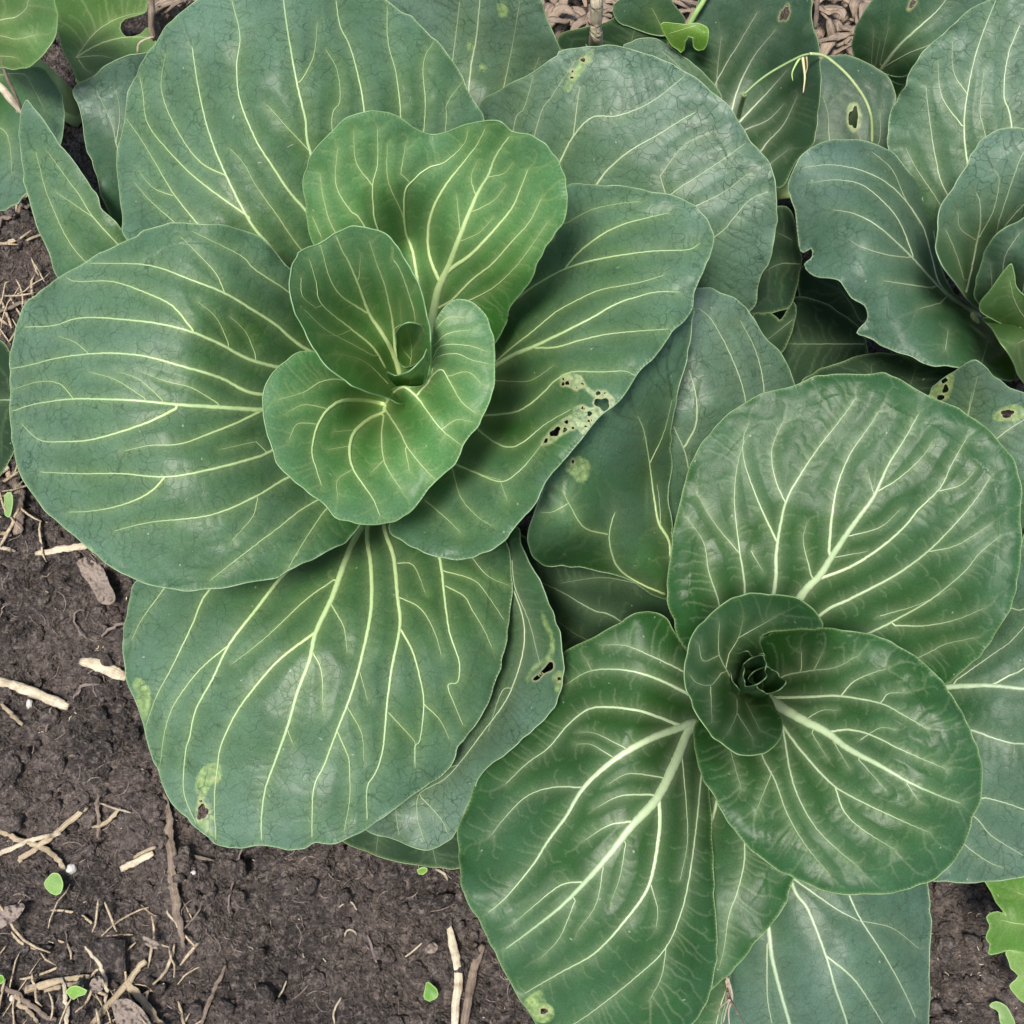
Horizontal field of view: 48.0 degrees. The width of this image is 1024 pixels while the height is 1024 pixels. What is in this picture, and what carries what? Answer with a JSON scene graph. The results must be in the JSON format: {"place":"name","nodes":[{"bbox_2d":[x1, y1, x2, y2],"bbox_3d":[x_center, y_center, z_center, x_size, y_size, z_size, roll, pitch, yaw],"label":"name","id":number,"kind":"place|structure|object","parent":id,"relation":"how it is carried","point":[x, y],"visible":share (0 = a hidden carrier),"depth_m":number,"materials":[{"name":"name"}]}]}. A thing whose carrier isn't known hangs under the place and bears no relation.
{"place":"outdoors","nodes":[
{"label":"outdoors","id":0,"kind":"place"},
{"bbox_2d":[0,0,1023,1023],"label":"ground","id":1,"kind":"structure","parent":0,"point":[360,993],"depth_m":0.64,"materials":[{"name":"soil"}]},
{"bbox_2d":[0,975,4,983],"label":"seedling","id":2,"kind":"object","parent":1,"relation":"on","point":[2,979],"visible":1,"depth_m":0.61,"materials":[{"name":"green plant"}]},
{"bbox_2d":[0,531,11,536],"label":"straw piece","id":3,"kind":"object","parent":1,"relation":"on","point":[4,532],"visible":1,"depth_m":0.67,"materials":[{"name":"beige plant"}]},
{"bbox_2d":[0,546,15,551],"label":"straw piece","id":4,"kind":"object","parent":1,"relation":"on","point":[9,549],"visible":1,"depth_m":0.67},
{"bbox_2d":[5,465,10,480],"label":"straw piece","id":5,"kind":"object","parent":1,"relation":"on","point":[8,473],"visible":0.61,"depth_m":0.69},
{"bbox_2d":[4,492,12,516],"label":"seedling","id":6,"kind":"object","parent":1,"relation":"on","point":[8,500],"visible":1,"depth_m":0.66,"materials":[{"name":"green plant"}]},
{"bbox_2d":[0,704,23,725],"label":"straw piece","id":7,"kind":"object","parent":1,"relation":"on","point":[11,714],"visible":1,"depth_m":0.65,"materials":[{"name":"beige plant"}]},
{"bbox_2d":[0,903,24,928],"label":"dead leaf","id":8,"kind":"object","parent":1,"relation":"on","point":[10,914],"visible":1,"depth_m":0.62,"materials":[{"name":"beige plant"}]},
{"bbox_2d":[0,203,29,226],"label":"straw piece","id":9,"kind":"object","parent":1,"relation":"on","point":[19,208],"visible":0.88,"depth_m":0.73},
{"bbox_2d":[0,298,29,312],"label":"straw piece","id":10,"kind":"object","parent":1,"relation":"on","point":[14,305],"visible":0.77,"depth_m":0.71,"materials":[{"name":"beige plant"}]},
{"bbox_2d":[9,470,25,534],"bbox_3d":[-0.290,-0.008,0.676,0.011,0.020,0.045,-16,77,-4],"label":"fibrous stalk","id":11,"kind":"object","parent":1,"relation":"on","point":[19,495],"visible":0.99,"depth_m":0.67,"materials":[{"name":"brown plant"}]},
{"bbox_2d":[0,195,49,561],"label":"edge litter","id":12,"kind":"object","parent":1,"relation":"on","point":[9,242],"visible":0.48,"depth_m":0.71,"materials":[{"name":"plant"}]},
{"bbox_2d":[12,995,38,1023],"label":"straw piece","id":13,"kind":"object","parent":1,"relation":"on","point":[19,1005],"visible":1,"depth_m":0.61,"materials":[{"name":"beige plant"}]},
{"bbox_2d":[26,699,32,708],"bbox_3d":[-0.276,0.110,0.658,0.004,0.002,0.006,0,76,0],"label":"pebble","id":14,"kind":"object","parent":1,"relation":"on","point":[29,702],"visible":1,"depth_m":0.66,"materials":[{"name":"white stone"}]},
{"bbox_2d":[4,986,56,1021],"bbox_3d":[-0.256,0.262,0.611,0.036,0.010,0.004,26,77,6],"label":"straw piece","id":15,"kind":"object","parent":1,"relation":"on","point":[37,1009],"visible":1,"depth_m":0.61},
{"bbox_2d":[0,831,60,855],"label":"straw piece","id":16,"kind":"object","parent":1,"relation":"on","point":[23,843],"visible":1,"depth_m":0.64,"materials":[{"name":"beige plant"}]},
{"bbox_2d":[0,830,65,869],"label":"straw piece","id":17,"kind":"object","parent":1,"relation":"on","point":[13,837],"visible":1,"depth_m":0.64,"materials":[{"name":"beige plant"}]},
{"bbox_2d":[0,677,69,710],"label":"straw piece","id":18,"kind":"object","parent":1,"relation":"on","point":[38,694],"visible":1,"depth_m":0.66,"materials":[{"name":"beige plant"}]},
{"bbox_2d":[17,807,88,862],"bbox_3d":[-0.255,0.179,0.639,0.047,0.006,0.005,-38,79,-9],"label":"straw piece","id":19,"kind":"object","parent":1,"relation":"on","point":[61,828],"visible":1,"depth_m":0.64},
{"bbox_2d":[44,873,62,895],"bbox_3d":[-0.250,0.204,0.629,0.012,0.002,0.010,36,79,8],"label":"seedling","id":20,"kind":"object","parent":1,"relation":"on","point":[53,883],"visible":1,"depth_m":0.63,"materials":[{"name":"green plant"}]},
{"bbox_2d":[24,974,89,993],"bbox_3d":[-0.243,0.252,0.615,0.034,0.006,0.010,0,76,0],"label":"straw piece","id":21,"kind":"object","parent":1,"relation":"on","point":[42,985],"visible":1,"depth_m":0.61,"materials":[{"name":"beige plant"}]},
{"bbox_2d":[60,977,69,1023],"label":"straw piece","id":22,"kind":"object","parent":21,"relation":"on","point":[65,1002],"visible":1,"depth_m":0.60,"materials":[{"name":"beige plant"}]},
{"bbox_2d":[35,543,86,554],"bbox_3d":[-0.262,0.021,0.672,0.036,0.006,0.008,0,76,0],"label":"straw piece","id":23,"kind":"object","parent":1,"relation":"on","point":[66,548],"visible":0.74,"depth_m":0.67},
{"bbox_2d":[44,981,79,992],"bbox_3d":[-0.239,0.252,0.610,0.022,0.007,0.006,0,76,0],"label":"straw piece","id":24,"kind":"object","parent":1,"relation":"on","point":[56,987],"visible":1,"depth_m":0.61,"materials":[{"name":"beige plant"}]},
{"bbox_2d":[66,863,76,873],"bbox_3d":[-0.243,0.197,0.635,0.006,0.004,0.006,0,76,0],"label":"pebble","id":25,"kind":"object","parent":1,"relation":"on","point":[71,869],"visible":1,"depth_m":0.63,"materials":[{"name":"white stone"}]},
{"bbox_2d":[66,985,86,999],"bbox_3d":[-0.228,0.252,0.603,0.012,0.002,0.007,0,76,0],"label":"seedling","id":26,"kind":"object","parent":1,"relation":"on","point":[75,991],"visible":1,"depth_m":0.60,"materials":[{"name":"green plant"}]},
{"bbox_2d":[0,0,155,210],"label":"pak choi plant","id":27,"kind":"object","parent":1,"relation":"on","point":[93,39],"visible":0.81,"depth_m":0.65,"materials":[{"name":"green plant"}]},
{"bbox_2d":[0,82,20,113],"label":"twig","id":28,"kind":"object","parent":27,"relation":"on","point":[9,97],"visible":1,"depth_m":0.59,"materials":[{"name":"beige wood"}]},
{"bbox_2d":[0,57,21,109],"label":"twig","id":29,"kind":"object","parent":27,"relation":"on","point":[11,87],"visible":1,"depth_m":0.59,"materials":[{"name":"brown wood"}]},
{"bbox_2d":[137,36,153,52],"bbox_3d":[-0.212,-0.271,0.666,0.011,0.007,0.007,0,76,0],"label":"twig","id":30,"kind":"object","parent":27,"relation":"on","point":[143,40],"visible":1,"depth_m":0.67,"materials":[{"name":"beige wood"}]},
{"bbox_2d":[148,0,155,38],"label":"twig","id":31,"kind":"object","parent":27,"relation":"on","point":[151,15],"visible":1,"depth_m":0.67,"materials":[{"name":"brown wood"}]},
{"bbox_2d":[73,609,87,639],"bbox_3d":[-0.248,0.065,0.664,0.011,0.003,0.019,0,76,0],"label":"rootlet","id":32,"kind":"object","parent":1,"relation":"on","point":[76,625],"visible":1,"depth_m":0.66,"materials":[{"name":"plant"}]},
{"bbox_2d":[72,683,99,698],"bbox_3d":[-0.242,0.102,0.652,0.016,0.005,0.009,0,76,0],"label":"rootlet","id":33,"kind":"object","parent":1,"relation":"on","point":[80,687],"visible":1,"depth_m":0.65,"materials":[{"name":"brown plant"}]},
{"bbox_2d":[77,558,114,604],"bbox_3d":[-0.241,0.039,0.667,0.013,0.011,0.036,-38,79,-9],"label":"dead leaf","id":34,"kind":"object","parent":1,"relation":"on","point":[95,577],"visible":1,"depth_m":0.67,"materials":[{"name":"brown plant"}]},
{"bbox_2d":[84,946,108,1003],"bbox_3d":[-0.221,0.248,0.618,0.006,0.003,0.034,-24,77,-6],"label":"rootlet","id":35,"kind":"object","parent":1,"relation":"on","point":[101,969],"visible":1,"depth_m":0.62,"materials":[{"name":"beige plant"}]},
{"bbox_2d":[89,976,103,992],"bbox_3d":[-0.219,0.249,0.607,0.008,0.005,0.008,0,76,0],"label":"pebble","id":36,"kind":"object","parent":1,"relation":"on","point":[96,984],"visible":1,"depth_m":0.61,"materials":[{"name":"grey stone"}]},
{"bbox_2d":[94,794,101,838],"bbox_3d":[-0.232,0.169,0.644,0.005,0.009,0.026,0,76,0],"label":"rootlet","id":37,"kind":"object","parent":1,"relation":"on","point":[98,819],"visible":1,"depth_m":0.64,"materials":[{"name":"brown plant"}]},
{"bbox_2d":[79,657,125,680],"bbox_3d":[-0.231,0.088,0.649,0.029,0.004,0.008,22,77,5],"label":"straw piece","id":38,"kind":"object","parent":1,"relation":"on","point":[111,672],"visible":0.93,"depth_m":0.65,"materials":[{"name":"beige plant"}]},
{"bbox_2d":[0,884,205,1023],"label":"corner litter","id":39,"kind":"object","parent":1,"relation":"on","point":[35,947],"visible":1,"depth_m":0.62,"materials":[{"name":"plant"}]},
{"bbox_2d":[92,808,120,827],"bbox_3d":[-0.227,0.171,0.643,0.018,0.008,0.011,0,76,0],"label":"straw piece","id":40,"kind":"object","parent":1,"relation":"on","point":[109,819],"visible":1,"depth_m":0.64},
{"bbox_2d":[87,937,129,972],"bbox_3d":[-0.219,0.240,0.625,0.021,0.010,0.018,0,76,0],"label":"soil clod","id":41,"kind":"object","parent":1,"relation":"on","point":[111,953],"visible":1,"depth_m":0.62,"materials":[{"name":"soil"}]},
{"bbox_2d":[101,623,123,636],"bbox_3d":[-0.228,0.068,0.660,0.016,0.007,0.008,0,76,0],"label":"rootlet","id":42,"kind":"object","parent":1,"relation":"on","point":[110,628],"visible":0.78,"depth_m":0.66,"materials":[{"name":"plant"}]},
{"bbox_2d":[100,803,130,812],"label":"straw piece","id":43,"kind":"object","parent":1,"relation":"on","point":[115,808],"visible":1,"depth_m":0.64,"materials":[{"name":"beige plant"}]},
{"bbox_2d":[90,959,147,1023],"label":"straw piece","id":44,"kind":"object","parent":1,"relation":"on","point":[119,992],"visible":1,"depth_m":0.62,"materials":[{"name":"beige plant"}]},
{"bbox_2d":[112,999,150,1023],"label":"dead leaf","id":45,"kind":"object","parent":1,"relation":"on","point":[126,1011],"visible":1,"depth_m":0.60,"materials":[{"name":"brown plant"}]},
{"bbox_2d":[119,851,153,871],"bbox_3d":[-0.208,0.194,0.638,0.023,0.012,0.004,-23,77,-5],"label":"straw piece","id":46,"kind":"object","parent":1,"relation":"on","point":[137,860],"visible":1,"depth_m":0.64,"materials":[{"name":"beige plant"}]},
{"bbox_2d":[124,980,164,1023],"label":"straw piece","id":47,"kind":"object","parent":1,"relation":"on","point":[141,999],"visible":1,"depth_m":0.62,"materials":[{"name":"brown plant"}]},
{"bbox_2d":[133,845,156,858],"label":"straw piece","id":48,"kind":"object","parent":1,"relation":"on","point":[145,851],"visible":1,"depth_m":0.63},
{"bbox_2d":[142,936,158,948],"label":"dead leaf","id":49,"kind":"object","parent":1,"relation":"on","point":[150,943],"visible":1,"depth_m":0.62,"materials":[{"name":"brown plant"}]},
{"bbox_2d":[132,0,195,41],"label":"stalk mulch","id":50,"kind":"object","parent":1,"relation":"on","point":[172,9],"visible":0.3,"depth_m":0.73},
{"bbox_2d":[163,793,184,947],"bbox_3d":[-0.185,0.195,0.627,0.007,0.011,0.082,-13,76,-3],"label":"fibrous stalk","id":51,"kind":"object","parent":1,"relation":"on","point":[175,898],"visible":1,"depth_m":0.62,"materials":[{"name":"brown plant"}]},
{"bbox_2d":[166,910,191,937],"bbox_3d":[-0.180,0.222,0.618,0.021,0.003,0.003,44,80,10],"label":"rootlet","id":52,"kind":"object","parent":1,"relation":"on","point":[169,916],"visible":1,"depth_m":0.62,"materials":[{"name":"beige plant"}]},
{"bbox_2d":[184,907,200,927],"bbox_3d":[-0.172,0.219,0.620,0.008,0.003,0.011,0,76,0],"label":"rootlet","id":53,"kind":"object","parent":1,"relation":"on","point":[193,918],"visible":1,"depth_m":0.62,"materials":[{"name":"plant"}]},
{"bbox_2d":[192,854,213,860],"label":"straw piece","id":54,"kind":"object","parent":1,"relation":"on","point":[200,857],"visible":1,"depth_m":0.63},
{"bbox_2d":[200,964,225,1023],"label":"straw piece","id":55,"kind":"object","parent":1,"relation":"on","point":[213,991],"visible":1,"depth_m":0.61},
{"bbox_2d":[227,849,241,915],"bbox_3d":[-0.153,0.204,0.634,0.008,0.010,0.036,0,76,0],"label":"rootlet","id":56,"kind":"object","parent":1,"relation":"on","point":[232,884],"visible":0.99,"depth_m":0.63,"materials":[{"name":"brown plant"}]},
{"bbox_2d":[6,522,504,1017],"bbox_3d":[-0.143,0.141,0.645,0.323,0.033,0.284,0,76,0],"label":"pale chaff","id":57,"kind":"object","parent":1,"relation":"on","point":[144,769],"visible":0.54,"depth_m":0.64,"materials":[{"name":"beige plant"}]},
{"bbox_2d":[0,533,534,1019],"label":"root fibres","id":58,"kind":"object","parent":1,"relation":"on","point":[198,879],"visible":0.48,"depth_m":0.63,"materials":[{"name":"brown plant"}]},
{"bbox_2d":[278,981,286,997],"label":"rootlet","id":59,"kind":"object","parent":1,"relation":"on","point":[281,992],"visible":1,"depth_m":0.62,"materials":[{"name":"beige plant"}]},
{"bbox_2d":[332,997,341,1023],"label":"rootlet","id":60,"kind":"object","parent":1,"relation":"on","point":[337,1003],"visible":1,"depth_m":0.61,"materials":[{"name":"beige plant"}]},
{"bbox_2d":[344,929,356,936],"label":"rootlet","id":61,"kind":"object","parent":1,"relation":"on","point":[349,930],"visible":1,"depth_m":0.63,"materials":[{"name":"beige plant"}]},
{"bbox_2d":[367,935,376,962],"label":"rootlet","id":62,"kind":"object","parent":1,"relation":"on","point":[371,947],"visible":1,"depth_m":0.62,"materials":[{"name":"brown plant"}]},
{"bbox_2d":[0,0,777,869],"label":"pak choi plant","id":63,"kind":"object","parent":1,"relation":"on","point":[328,310],"visible":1,"depth_m":0.53,"materials":[{"name":"green plant"}]},
{"bbox_2d":[405,943,421,956],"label":"rootlet","id":64,"kind":"object","parent":1,"relation":"on","point":[411,952],"visible":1,"depth_m":0.63,"materials":[{"name":"beige plant"}]},
{"bbox_2d":[417,867,427,874],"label":"seedling","id":65,"kind":"object","parent":1,"relation":"on","point":[422,870],"visible":1,"depth_m":0.63,"materials":[{"name":"green plant"}]},
{"bbox_2d":[423,981,438,1001],"bbox_3d":[-0.043,0.257,0.615,0.008,0.002,0.010,0,76,0],"label":"seedling","id":66,"kind":"object","parent":1,"relation":"on","point":[430,992],"visible":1,"depth_m":0.61,"materials":[{"name":"green plant"}]},
{"bbox_2d":[425,942,437,952],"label":"dead leaf","id":67,"kind":"object","parent":1,"relation":"on","point":[432,947],"visible":1,"depth_m":0.62,"materials":[{"name":"plant"}]},
{"bbox_2d":[436,869,447,879],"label":"straw piece","id":68,"kind":"object","parent":1,"relation":"on","point":[443,873],"visible":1,"depth_m":0.64,"materials":[{"name":"beige plant"}]},
{"bbox_2d":[447,926,462,1023],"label":"straw piece","id":69,"kind":"object","parent":1,"relation":"on","point":[458,977],"visible":1,"depth_m":0.62,"materials":[{"name":"beige plant"}]},
{"bbox_2d":[460,944,484,1023],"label":"straw piece","id":70,"kind":"object","parent":1,"relation":"on","point":[469,989],"visible":1,"depth_m":0.62,"materials":[{"name":"brown plant"}]},
{"bbox_2d":[0,549,1010,1023],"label":"soil clods","id":71,"kind":"object","parent":1,"relation":"on","point":[232,869],"visible":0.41,"depth_m":0.63,"materials":[{"name":"brown soil"}]},
{"bbox_2d":[542,0,617,38],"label":"stalk mulch","id":72,"kind":"object","parent":1,"relation":"on","point":[562,16],"visible":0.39,"depth_m":0.73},
{"bbox_2d":[589,0,602,45],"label":"stake","id":73,"kind":"object","parent":1,"relation":"on","point":[596,18],"visible":0.59,"depth_m":0.60,"materials":[{"name":"beige wood"}]},
{"bbox_2d":[557,0,685,58],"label":"pak choi plant","id":74,"kind":"object","parent":1,"relation":"on","point":[631,20],"visible":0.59,"depth_m":0.69,"materials":[{"name":"green plant"}]},
{"bbox_2d":[672,0,697,23],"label":"stalk mulch","id":75,"kind":"object","parent":1,"relation":"on","point":[689,6],"visible":0.28,"depth_m":0.73,"materials":[{"name":"beige plant"}]},
{"bbox_2d":[457,287,1023,1023],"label":"pak choi plant","id":76,"kind":"object","parent":1,"relation":"on","point":[767,755],"visible":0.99,"depth_m":0.53,"materials":[{"name":"green plant"}]},
{"bbox_2d":[718,977,743,1023],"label":"root strand","id":77,"kind":"object","parent":76,"relation":"attached to","point":[729,993],"visible":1,"depth_m":0.55},
{"bbox_2d":[623,0,895,199],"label":"pak choi plant","id":78,"kind":"object","parent":1,"relation":"on","point":[785,121],"visible":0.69,"depth_m":0.65,"materials":[{"name":"green plant"}]},
{"bbox_2d":[660,0,708,52],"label":"weed leaf","id":79,"kind":"object","parent":78,"relation":"on","point":[677,35],"visible":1,"depth_m":0.63,"materials":[{"name":"green plant"}]},
{"bbox_2d":[736,52,872,142],"bbox_3d":[0.161,-0.221,0.623,0.076,0.058,0.025,12,76,3],"label":"grass weed","id":80,"kind":"object","parent":78,"relation":"on","point":[744,94],"depth_m":0.60,"materials":[{"name":"green plant"}]},
{"bbox_2d":[813,0,819,28],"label":"twig","id":81,"kind":"object","parent":1,"relation":"on","point":[816,13],"visible":1,"depth_m":0.61,"materials":[{"name":"brown wood"}]},
{"bbox_2d":[812,0,870,58],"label":"stalk mulch","id":82,"kind":"object","parent":1,"relation":"on","point":[837,19],"visible":0.48,"depth_m":0.72,"materials":[{"name":"beige plant"}]},
{"bbox_2d":[750,0,1023,384],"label":"pak choi plant","id":83,"kind":"object","parent":1,"relation":"on","point":[885,235],"visible":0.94,"depth_m":0.56,"materials":[{"name":"green plant"}]},
{"bbox_2d":[848,0,986,127],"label":"pak choi plant","id":84,"kind":"object","parent":1,"relation":"on","point":[892,40],"visible":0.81,"depth_m":0.64,"materials":[{"name":"green plant"}]},
{"bbox_2d":[930,884,1015,1021],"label":"dark soil flecks","id":85,"kind":"object","parent":1,"relation":"on","point":[960,955],"visible":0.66,"depth_m":0.62,"materials":[{"name":"black soil"}]},
{"bbox_2d":[989,1001,1014,1023],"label":"seedling","id":86,"kind":"object","parent":1,"relation":"on","point":[1004,1013],"visible":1,"depth_m":0.61,"materials":[{"name":"green plant"}]},
{"bbox_2d":[985,877,1023,1002],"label":"lettuce","id":87,"kind":"object","parent":1,"relation":"on","point":[1005,932],"visible":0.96,"depth_m":0.57,"materials":[{"name":"green plant"}]}
]}

